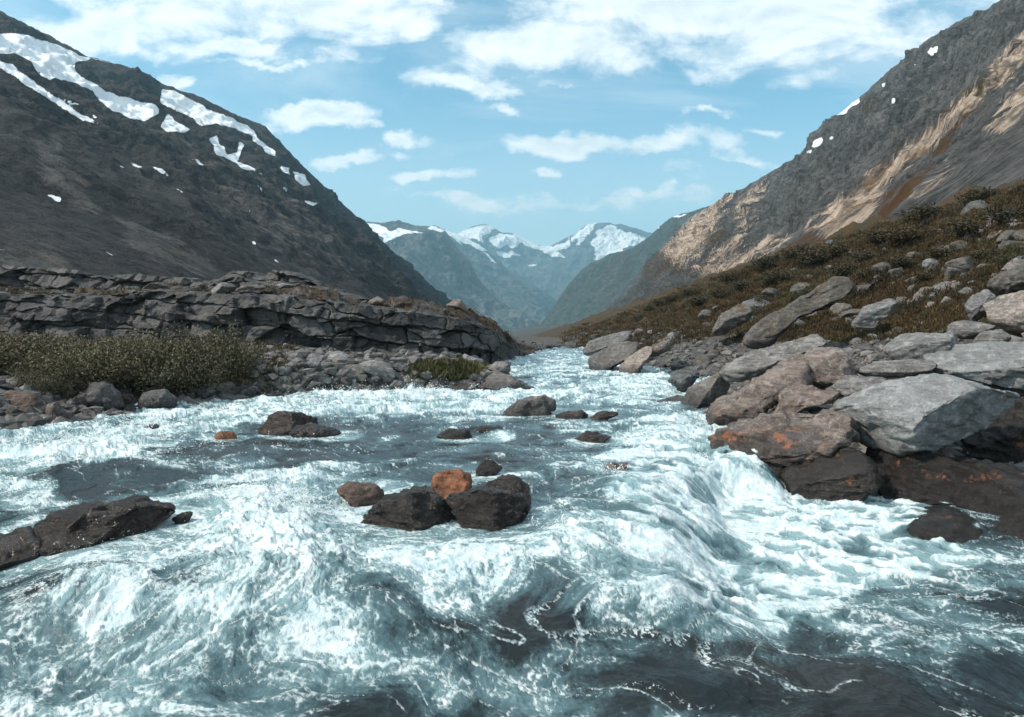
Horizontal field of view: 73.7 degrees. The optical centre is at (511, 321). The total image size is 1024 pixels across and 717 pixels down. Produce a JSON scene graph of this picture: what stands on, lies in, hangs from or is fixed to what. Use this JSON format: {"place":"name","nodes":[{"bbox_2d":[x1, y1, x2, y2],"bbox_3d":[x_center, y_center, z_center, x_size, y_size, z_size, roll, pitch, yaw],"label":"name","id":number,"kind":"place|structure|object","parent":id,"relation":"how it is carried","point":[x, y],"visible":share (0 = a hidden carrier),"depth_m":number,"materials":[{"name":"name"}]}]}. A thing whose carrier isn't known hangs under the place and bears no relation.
{"place":"outdoors","nodes":[
{"label":"outdoors","id":0,"kind":"place"},
{"bbox_2d":[0,11,451,307],"bbox_3d":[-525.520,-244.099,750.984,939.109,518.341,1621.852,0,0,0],"label":"mountain","id":1,"kind":"structure","parent":0,"point":[107,168],"depth_m":359.55,"materials":[{"name":"stone"}]},
{"bbox_2d":[366,220,541,330],"bbox_3d":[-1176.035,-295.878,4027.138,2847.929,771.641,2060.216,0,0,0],"label":"mountain","id":2,"kind":"structure","parent":0,"point":[434,255],"depth_m":4295.00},
{"bbox_2d":[432,225,555,320],"bbox_3d":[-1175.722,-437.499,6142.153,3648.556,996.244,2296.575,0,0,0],"label":"mountain","id":3,"kind":"structure","parent":0,"point":[499,280],"depth_m":6309.16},
{"bbox_2d":[0,0,999,245],"label":"sky","id":4,"kind":"structure","parent":0,"point":[540,122],"materials":[{"name":"blue"}]},
{"bbox_2d":[0,346,1023,716],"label":"river","id":5,"kind":"structure","parent":0,"point":[600,606],"depth_m":6.27,"materials":[{"name":"liquid"}]},
{"bbox_2d":[0,526,41,570],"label":"rock","id":6,"kind":"object","parent":5,"relation":"in","point":[20,545],"visible":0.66,"depth_m":6.62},
{"bbox_2d":[38,526,114,555],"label":"rock","id":7,"kind":"object","parent":5,"relation":"in","point":[53,543],"visible":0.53,"depth_m":6.81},
{"bbox_2d":[33,494,175,541],"bbox_3d":[-4.316,2.243,7.282,1.342,0.668,0.900,0,0,-31],"label":"rock","id":8,"kind":"object","parent":5,"relation":"in","point":[135,514],"visible":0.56,"depth_m":7.16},
{"bbox_2d":[172,511,192,524],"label":"rock","id":9,"kind":"object","parent":5,"relation":"in","point":[182,518],"visible":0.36,"depth_m":7.55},
{"bbox_2d":[214,431,236,439],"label":"rock","id":10,"kind":"object","parent":5,"relation":"in","point":[227,435],"visible":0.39,"depth_m":12.93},
{"bbox_2d":[258,410,317,435],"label":"rock","id":11,"kind":"object","parent":5,"relation":"in","point":[280,423],"visible":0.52,"depth_m":13.53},
{"bbox_2d":[289,422,340,437],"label":"rock","id":12,"kind":"object","parent":5,"relation":"in","point":[307,430],"visible":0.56,"depth_m":13.25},
{"bbox_2d":[337,481,384,507],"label":"rock","id":13,"kind":"object","parent":5,"relation":"in","point":[354,494],"visible":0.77,"depth_m":8.26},
{"bbox_2d":[0,370,814,613],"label":"spray","id":14,"kind":"object","parent":5,"relation":"on","point":[300,507],"visible":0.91,"depth_m":8.00,"materials":[{"name":"white liquid"}]},
{"bbox_2d":[361,485,455,530],"bbox_3d":[-1.153,2.214,7.691,1.103,0.726,0.950,0,0,-9],"label":"rock","id":15,"kind":"object","parent":5,"relation":"in","point":[416,508],"visible":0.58,"depth_m":7.48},
{"bbox_2d":[431,468,471,499],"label":"rock","id":16,"kind":"object","parent":5,"relation":"in","point":[445,483],"visible":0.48,"depth_m":8.62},
{"bbox_2d":[437,428,471,438],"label":"rock","id":17,"kind":"object","parent":5,"relation":"in","point":[453,433],"visible":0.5,"depth_m":13.07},
{"bbox_2d":[446,486,530,531],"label":"rock","id":18,"kind":"object","parent":5,"relation":"in","point":[493,508],"visible":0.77,"depth_m":7.51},
{"bbox_2d":[475,459,501,475],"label":"rock","id":19,"kind":"object","parent":5,"relation":"in","point":[491,467],"visible":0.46,"depth_m":9.88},
{"bbox_2d":[485,474,530,511],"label":"rock","id":20,"kind":"object","parent":5,"relation":"in","point":[512,482],"visible":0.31,"depth_m":8.09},
{"bbox_2d":[502,394,556,415],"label":"rock","id":21,"kind":"object","parent":5,"relation":"in","point":[543,405],"visible":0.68,"depth_m":16.31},
{"bbox_2d":[555,410,587,418],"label":"rock","id":22,"kind":"object","parent":5,"relation":"in","point":[578,414],"visible":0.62,"depth_m":15.70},
{"bbox_2d":[574,430,610,442],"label":"rock","id":23,"kind":"object","parent":5,"relation":"in","point":[592,436],"visible":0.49,"depth_m":12.67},
{"bbox_2d":[590,410,617,419],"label":"rock","id":24,"kind":"object","parent":5,"relation":"in","point":[603,415],"visible":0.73,"depth_m":15.55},
{"bbox_2d":[588,341,639,369],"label":"boulder","id":25,"kind":"object","parent":5,"relation":"in","point":[612,356],"visible":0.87,"depth_m":30.94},
{"bbox_2d":[619,346,652,373],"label":"boulder","id":26,"kind":"object","parent":5,"relation":"in","point":[634,362],"visible":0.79,"depth_m":29.18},
{"bbox_2d":[667,370,698,391],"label":"rock","id":27,"kind":"object","parent":5,"relation":"in","point":[681,380],"visible":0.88,"depth_m":21.13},
{"bbox_2d":[780,447,883,501],"bbox_3d":[5.098,2.521,11.000,1.550,1.102,1.400,0,0,25],"label":"rock","id":28,"kind":"object","parent":5,"relation":"in","point":[850,473],"visible":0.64,"depth_m":10.49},
{"bbox_2d":[907,505,982,542],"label":"rock","id":29,"kind":"object","parent":5,"relation":"in","point":[950,524],"visible":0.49,"depth_m":8.59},
{"bbox_2d":[996,512,1023,540],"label":"rock","id":30,"kind":"object","parent":5,"relation":"in","point":[1011,524],"visible":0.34,"depth_m":8.61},
{"bbox_2d":[1,178,1023,414],"bbox_3d":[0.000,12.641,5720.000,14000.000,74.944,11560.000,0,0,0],"label":"ground","id":31,"kind":"structure","parent":0,"point":[541,335],"depth_m":65.84,"materials":[{"name":"soil"}]},
{"bbox_2d":[0,342,22,374],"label":"willow shrub","id":32,"kind":"object","parent":31,"relation":"on","point":[7,361],"visible":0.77,"depth_m":16.98,"materials":[{"name":"green plant"}]},
{"bbox_2d":[0,327,50,371],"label":"willow shrub","id":33,"kind":"object","parent":31,"relation":"on","point":[15,346],"visible":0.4,"depth_m":17.69,"materials":[{"name":"green plant"}]},
{"bbox_2d":[4,366,66,391],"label":"willow shrub","id":34,"kind":"object","parent":31,"relation":"on","point":[21,382],"visible":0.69,"depth_m":16.00,"materials":[{"name":"green plant"}]},
{"bbox_2d":[0,328,80,371],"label":"willow shrub","id":35,"kind":"object","parent":31,"relation":"on","point":[38,342],"visible":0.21,"depth_m":18.68,"materials":[{"name":"green plant"}]},
{"bbox_2d":[2,329,85,355],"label":"willow shrub","id":36,"kind":"object","parent":31,"relation":"on","point":[52,339],"visible":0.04,"depth_m":19.53,"materials":[{"name":"green plant"}]},
{"bbox_2d":[0,341,109,384],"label":"willow shrub","id":37,"kind":"object","parent":31,"relation":"on","point":[53,365],"visible":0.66,"depth_m":16.82,"materials":[{"name":"green plant"}]},
{"bbox_2d":[36,367,85,395],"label":"willow shrub","id":38,"kind":"object","parent":31,"relation":"on","point":[66,387],"visible":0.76,"depth_m":16.40,"materials":[{"name":"green plant"}]},
{"bbox_2d":[24,334,117,368],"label":"willow shrub","id":39,"kind":"object","parent":31,"relation":"on","point":[75,345],"visible":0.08,"depth_m":18.67,"materials":[{"name":"green plant"}]},
{"bbox_2d":[50,335,144,390],"bbox_3d":[-10.841,1.062,17.768,2.642,1.458,2.281,0,0,31],"label":"willow shrub","id":40,"kind":"object","parent":31,"relation":"on","point":[116,371],"visible":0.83,"depth_m":17.45,"materials":[{"name":"green plant"}]},
{"bbox_2d":[57,333,159,371],"bbox_3d":[-11.126,0.968,18.649,2.509,1.372,2.907,0,0,31],"label":"willow shrub","id":41,"kind":"object","parent":31,"relation":"on","point":[125,347],"visible":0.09,"depth_m":18.53,"materials":[{"name":"green plant"}]},
{"bbox_2d":[80,328,178,363],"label":"willow shrub","id":42,"kind":"object","parent":31,"relation":"on","point":[135,345],"visible":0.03,"depth_m":19.30,"materials":[{"name":"green plant"}]},
{"bbox_2d":[80,339,183,393],"bbox_3d":[-10.291,1.216,18.423,2.603,1.522,2.454,0,0,-24],"label":"willow shrub","id":43,"kind":"object","parent":31,"relation":"on","point":[144,378],"visible":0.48,"depth_m":18.18,"materials":[{"name":"green plant"}]},
{"bbox_2d":[104,327,194,370],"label":"willow shrub","id":44,"kind":"object","parent":31,"relation":"on","point":[155,344],"visible":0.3,"depth_m":19.12,"materials":[{"name":"green plant"}]},
{"bbox_2d":[0,334,308,398],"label":"sedge","id":45,"kind":"object","parent":31,"relation":"on","point":[273,364],"visible":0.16,"depth_m":20.72,"materials":[{"name":"green plant"}]},
{"bbox_2d":[120,337,211,392],"bbox_3d":[-9.561,1.235,19.051,2.642,1.630,2.281,0,0,-31],"label":"willow shrub","id":46,"kind":"object","parent":31,"relation":"on","point":[173,387],"visible":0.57,"depth_m":18.67,"materials":[{"name":"green plant"}]},
{"bbox_2d":[147,320,242,375],"bbox_3d":[-9.291,0.840,19.701,2.454,1.791,2.603,0,0,18],"label":"willow shrub","id":47,"kind":"object","parent":31,"relation":"on","point":[181,342],"visible":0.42,"depth_m":19.33,"materials":[{"name":"green plant"}]},
{"bbox_2d":[159,337,241,391],"bbox_3d":[-8.984,1.179,19.394,2.215,1.596,2.256,0,0,15],"label":"willow shrub","id":48,"kind":"object","parent":31,"relation":"on","point":[209,376],"visible":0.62,"depth_m":19.11,"materials":[{"name":"green plant"}]},
{"bbox_2d":[175,323,260,374],"bbox_3d":[-8.842,0.817,20.301,2.603,1.612,2.454,0,0,-10],"label":"willow shrub","id":49,"kind":"object","parent":31,"relation":"on","point":[220,344],"visible":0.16,"depth_m":19.99,"materials":[{"name":"green plant"}]},
{"bbox_2d":[185,319,276,380],"bbox_3d":[-8.370,0.830,20.136,2.331,1.827,2.472,0,0,20],"label":"willow shrub","id":50,"kind":"object","parent":31,"relation":"on","point":[245,359],"visible":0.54,"depth_m":20.03,"materials":[{"name":"green plant"}]},
{"bbox_2d":[0,263,537,363],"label":"cliff","id":51,"kind":"structure","parent":31,"relation":"on","point":[336,320],"depth_m":31.77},
{"bbox_2d":[211,282,235,293],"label":"rock","id":52,"kind":"object","parent":51,"relation":"on","point":[223,287],"visible":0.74,"depth_m":32.10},
{"bbox_2d":[0,281,541,351],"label":"moor grass","id":53,"kind":"structure","parent":51,"relation":"on","point":[174,283],"depth_m":34.01,"materials":[{"name":"brown plant"}]},
{"bbox_2d":[446,299,467,310],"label":"rock","id":54,"kind":"object","parent":51,"relation":"on","point":[458,304],"visible":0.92,"depth_m":34.45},
{"bbox_2d":[339,364,366,377],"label":"rock","id":55,"kind":"object","parent":31,"relation":"on","point":[356,369],"visible":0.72,"depth_m":20.93,"materials":[{"name":"stone"}]},
{"bbox_2d":[360,360,394,378],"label":"rock","id":56,"kind":"object","parent":31,"relation":"on","point":[376,368],"visible":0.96,"depth_m":21.07,"materials":[{"name":"stone"}]},
{"bbox_2d":[0,318,1023,471],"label":"rubble","id":57,"kind":"object","parent":31,"relation":"on","point":[28,416],"visible":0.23,"depth_m":20.56,"materials":[{"name":"stone"}]},
{"bbox_2d":[3,390,45,411],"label":"boulder","id":58,"kind":"object","parent":57,"relation":"on","point":[23,399],"visible":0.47,"depth_m":14.83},
{"bbox_2d":[45,401,69,418],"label":"rock","id":59,"kind":"object","parent":57,"relation":"on","point":[55,409],"visible":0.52,"depth_m":14.81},
{"bbox_2d":[84,381,125,410],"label":"boulder","id":60,"kind":"object","parent":57,"relation":"on","point":[106,395],"visible":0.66,"depth_m":16.41,"materials":[{"name":"stone"}]},
{"bbox_2d":[137,389,177,408],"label":"boulder","id":61,"kind":"object","parent":57,"relation":"on","point":[160,398],"visible":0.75,"depth_m":17.07,"materials":[{"name":"stone"}]},
{"bbox_2d":[404,356,488,380],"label":"grass","id":62,"kind":"structure","parent":57,"relation":"on","point":[457,368],"depth_m":21.95,"materials":[{"name":"green plant"}]},
{"bbox_2d":[444,379,477,390],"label":"boulder","id":63,"kind":"object","parent":57,"relation":"on","point":[465,386],"visible":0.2,"depth_m":21.63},
{"bbox_2d":[488,361,510,374],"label":"boulder","id":64,"kind":"object","parent":57,"relation":"on","point":[503,367],"visible":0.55,"depth_m":27.05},
{"bbox_2d":[478,370,535,389],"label":"boulder","id":65,"kind":"object","parent":57,"relation":"on","point":[496,379],"visible":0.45,"depth_m":21.89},
{"bbox_2d":[681,372,729,407],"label":"boulder","id":66,"kind":"object","parent":57,"relation":"on","point":[707,392],"visible":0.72,"depth_m":17.80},
{"bbox_2d":[718,334,826,382],"bbox_3d":[6.568,0.926,17.301,2.562,1.272,1.600,0,0,21],"label":"boulder","id":67,"kind":"object","parent":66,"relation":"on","point":[751,364],"visible":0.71,"depth_m":16.89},
{"bbox_2d":[706,354,812,425],"bbox_3d":[5.268,1.521,14.598,2.202,1.698,1.700,0,0,20],"label":"boulder","id":68,"kind":"object","parent":57,"relation":"on","point":[755,397],"visible":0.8,"depth_m":14.05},
{"bbox_2d":[803,347,857,388],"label":"boulder","id":69,"kind":"object","parent":68,"relation":"on","point":[829,366],"visible":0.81,"depth_m":13.80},
{"bbox_2d":[770,384,840,413],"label":"rock","id":70,"kind":"object","parent":57,"relation":"on","point":[797,399],"visible":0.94,"depth_m":13.15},
{"bbox_2d":[831,375,886,396],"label":"rock","id":71,"kind":"object","parent":70,"relation":"on","point":[846,385],"visible":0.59,"depth_m":13.02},
{"bbox_2d":[923,341,1023,389],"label":"boulder","id":72,"kind":"object","parent":57,"relation":"on","point":[996,363],"visible":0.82,"depth_m":13.08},
{"bbox_2d":[857,359,937,377],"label":"rock","id":73,"kind":"object","parent":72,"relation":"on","point":[899,368],"visible":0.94,"depth_m":13.41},
{"bbox_2d":[883,332,957,359],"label":"boulder","id":74,"kind":"object","parent":72,"relation":"on","point":[915,345],"visible":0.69,"depth_m":14.09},
{"bbox_2d":[973,329,1011,342],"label":"rock","id":75,"kind":"object","parent":57,"relation":"on","point":[998,335],"visible":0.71,"depth_m":14.62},
{"bbox_2d":[583,331,632,355],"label":"boulder","id":76,"kind":"object","parent":31,"relation":"on","point":[596,345],"visible":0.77,"depth_m":35.23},
{"bbox_2d":[650,339,672,356],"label":"rock","id":77,"kind":"object","parent":31,"relation":"on","point":[660,348],"visible":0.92,"depth_m":29.90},
{"bbox_2d":[694,355,713,366],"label":"rock","id":78,"kind":"object","parent":31,"relation":"on","point":[703,360],"visible":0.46,"depth_m":29.63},
{"bbox_2d":[708,406,859,478],"bbox_3d":[4.709,2.307,12.000,2.472,1.733,2.200,0,0,21],"label":"boulder","id":79,"kind":"object","parent":31,"relation":"on","point":[778,440],"visible":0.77,"depth_m":11.48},
{"bbox_2d":[557,176,1023,348],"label":"heather","id":80,"kind":"object","parent":31,"relation":"on","point":[937,317],"visible":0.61,"depth_m":37.94,"materials":[{"name":"brown plant"}]},
{"bbox_2d":[711,270,747,281],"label":"dwarf birch shrub","id":81,"kind":"object","parent":80,"relation":"on","point":[723,277],"visible":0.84,"depth_m":82.89,"materials":[{"name":"green plant"}]},
{"bbox_2d":[712,304,753,335],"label":"boulder","id":82,"kind":"object","parent":80,"relation":"on","point":[735,316],"visible":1,"depth_m":32.48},
{"bbox_2d":[726,277,760,291],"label":"dwarf birch shrub","id":83,"kind":"object","parent":80,"relation":"on","point":[740,284],"visible":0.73,"depth_m":61.77,"materials":[{"name":"green plant"}]},
{"bbox_2d":[747,251,782,268],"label":"dwarf birch shrub","id":84,"kind":"object","parent":80,"relation":"on","point":[769,260],"visible":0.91,"depth_m":81.88,"materials":[{"name":"green plant"}]},
{"bbox_2d":[757,267,796,283],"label":"dwarf birch shrub","id":85,"kind":"object","parent":80,"relation":"on","point":[772,276],"visible":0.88,"depth_m":57.27,"materials":[{"name":"green plant"}]},
{"bbox_2d":[743,276,854,349],"bbox_3d":[11.492,-0.326,27.506,4.171,2.939,2.600,0,0,23],"label":"boulder","id":86,"kind":"object","parent":80,"relation":"on","point":[769,329],"visible":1,"depth_m":26.79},
{"bbox_2d":[775,241,822,258],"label":"dwarf birch shrub","id":87,"kind":"object","parent":80,"relation":"on","point":[791,253],"visible":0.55,"depth_m":68.16,"materials":[{"name":"green plant"}]},
{"bbox_2d":[792,246,830,264],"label":"dwarf birch shrub","id":88,"kind":"object","parent":80,"relation":"on","point":[812,256],"visible":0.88,"depth_m":65.23,"materials":[{"name":"green plant"}]},
{"bbox_2d":[820,240,851,258],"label":"dwarf birch shrub","id":89,"kind":"object","parent":80,"relation":"on","point":[836,250],"visible":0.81,"depth_m":64.27,"materials":[{"name":"green plant"}]},
{"bbox_2d":[825,259,861,276],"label":"dwarf birch shrub","id":90,"kind":"object","parent":80,"relation":"on","point":[840,270],"visible":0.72,"depth_m":39.53,"materials":[{"name":"green plant"}]},
{"bbox_2d":[845,247,877,261],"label":"dwarf birch shrub","id":91,"kind":"object","parent":80,"relation":"on","point":[867,255],"visible":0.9,"depth_m":43.37,"materials":[{"name":"green plant"}]},
{"bbox_2d":[851,298,899,329],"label":"boulder","id":92,"kind":"object","parent":80,"relation":"on","point":[870,317],"visible":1,"depth_m":19.62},
{"bbox_2d":[861,228,898,242],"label":"dwarf birch shrub","id":93,"kind":"object","parent":80,"relation":"on","point":[873,236],"visible":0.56,"depth_m":57.45,"materials":[{"name":"green plant"}]},
{"bbox_2d":[877,225,933,244],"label":"dwarf birch shrub","id":94,"kind":"object","parent":80,"relation":"on","point":[893,235],"visible":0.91,"depth_m":44.15,"materials":[{"name":"green plant"}]},
{"bbox_2d":[889,253,921,267],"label":"dwarf birch shrub","id":95,"kind":"object","parent":80,"relation":"on","point":[898,261],"visible":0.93,"depth_m":35.78,"materials":[{"name":"green plant"}]},
{"bbox_2d":[894,200,950,222],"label":"dwarf birch shrub","id":96,"kind":"object","parent":80,"relation":"on","point":[923,212],"visible":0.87,"depth_m":56.50,"materials":[{"name":"green plant"}]},
{"bbox_2d":[908,245,963,258],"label":"dwarf birch shrub","id":97,"kind":"object","parent":80,"relation":"on","point":[936,253],"visible":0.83,"depth_m":35.31,"materials":[{"name":"green plant"}]},
{"bbox_2d":[934,215,994,237],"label":"dwarf birch shrub","id":98,"kind":"object","parent":80,"relation":"on","point":[960,228],"visible":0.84,"depth_m":37.17,"materials":[{"name":"green plant"}]},
{"bbox_2d":[947,185,998,204],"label":"dwarf birch shrub","id":99,"kind":"object","parent":80,"relation":"on","point":[984,193],"visible":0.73,"depth_m":63.65,"materials":[{"name":"green plant"}]},
{"bbox_2d":[964,245,1008,261],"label":"dwarf birch shrub","id":100,"kind":"object","parent":80,"relation":"on","point":[982,254],"visible":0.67,"depth_m":30.35,"materials":[{"name":"green plant"}]},
{"bbox_2d":[968,203,1023,222],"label":"dwarf birch shrub","id":101,"kind":"object","parent":80,"relation":"on","point":[1006,211],"visible":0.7,"depth_m":37.35,"materials":[{"name":"green plant"}]},
{"bbox_2d":[987,264,1023,294],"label":"boulder","id":102,"kind":"object","parent":80,"relation":"on","point":[1010,280],"visible":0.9,"depth_m":18.53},
{"bbox_2d":[829,303,853,315],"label":"rock","id":103,"kind":"object","parent":31,"relation":"on","point":[836,307],"visible":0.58,"depth_m":34.31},
{"bbox_2d":[865,447,1023,515],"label":"boulder","id":104,"kind":"object","parent":31,"relation":"on","point":[932,478],"visible":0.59,"depth_m":10.21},
{"bbox_2d":[833,373,1019,456],"bbox_3d":[6.764,1.500,11.297,2.667,1.337,2.000,0,0,31],"label":"boulder","id":105,"kind":"object","parent":104,"relation":"on","point":[908,415],"visible":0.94,"depth_m":10.75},
{"bbox_2d":[960,396,1023,463],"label":"boulder","id":106,"kind":"object","parent":104,"relation":"on","point":[1000,438],"visible":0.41,"depth_m":11.70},
{"bbox_2d":[941,257,974,272],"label":"rock","id":107,"kind":"object","parent":31,"relation":"on","point":[964,263],"visible":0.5,"depth_m":29.86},
{"bbox_2d":[947,320,995,338],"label":"rock","id":108,"kind":"object","parent":31,"relation":"on","point":[965,329],"visible":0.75,"depth_m":15.58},
{"bbox_2d":[960,200,987,213],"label":"rock","id":109,"kind":"object","parent":31,"relation":"on","point":[976,204],"visible":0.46,"depth_m":51.02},
{"bbox_2d":[964,289,995,321],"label":"rock","id":110,"kind":"object","parent":31,"relation":"on","point":[974,308],"visible":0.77,"depth_m":17.39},
{"bbox_2d":[983,290,1023,336],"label":"boulder","id":111,"kind":"object","parent":31,"relation":"on","point":[1005,312],"visible":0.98,"depth_m":16.20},
{"bbox_2d":[996,230,1014,242],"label":"rock","id":112,"kind":"object","parent":31,"relation":"on","point":[1006,235],"visible":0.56,"depth_m":35.51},
{"bbox_2d":[458,223,651,301],"bbox_3d":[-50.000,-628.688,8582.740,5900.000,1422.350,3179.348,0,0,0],"label":"mountain","id":113,"kind":"structure","parent":0,"point":[553,270],"depth_m":8890.12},
{"bbox_2d":[537,206,708,325],"bbox_3d":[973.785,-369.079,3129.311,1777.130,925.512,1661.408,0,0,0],"label":"mountain","id":114,"kind":"structure","parent":0,"point":[597,286],"depth_m":3466.63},
{"bbox_2d":[599,0,1023,312],"bbox_3d":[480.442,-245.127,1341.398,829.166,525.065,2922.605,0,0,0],"label":"mountain","id":115,"kind":"structure","parent":0,"point":[939,117],"depth_m":522.32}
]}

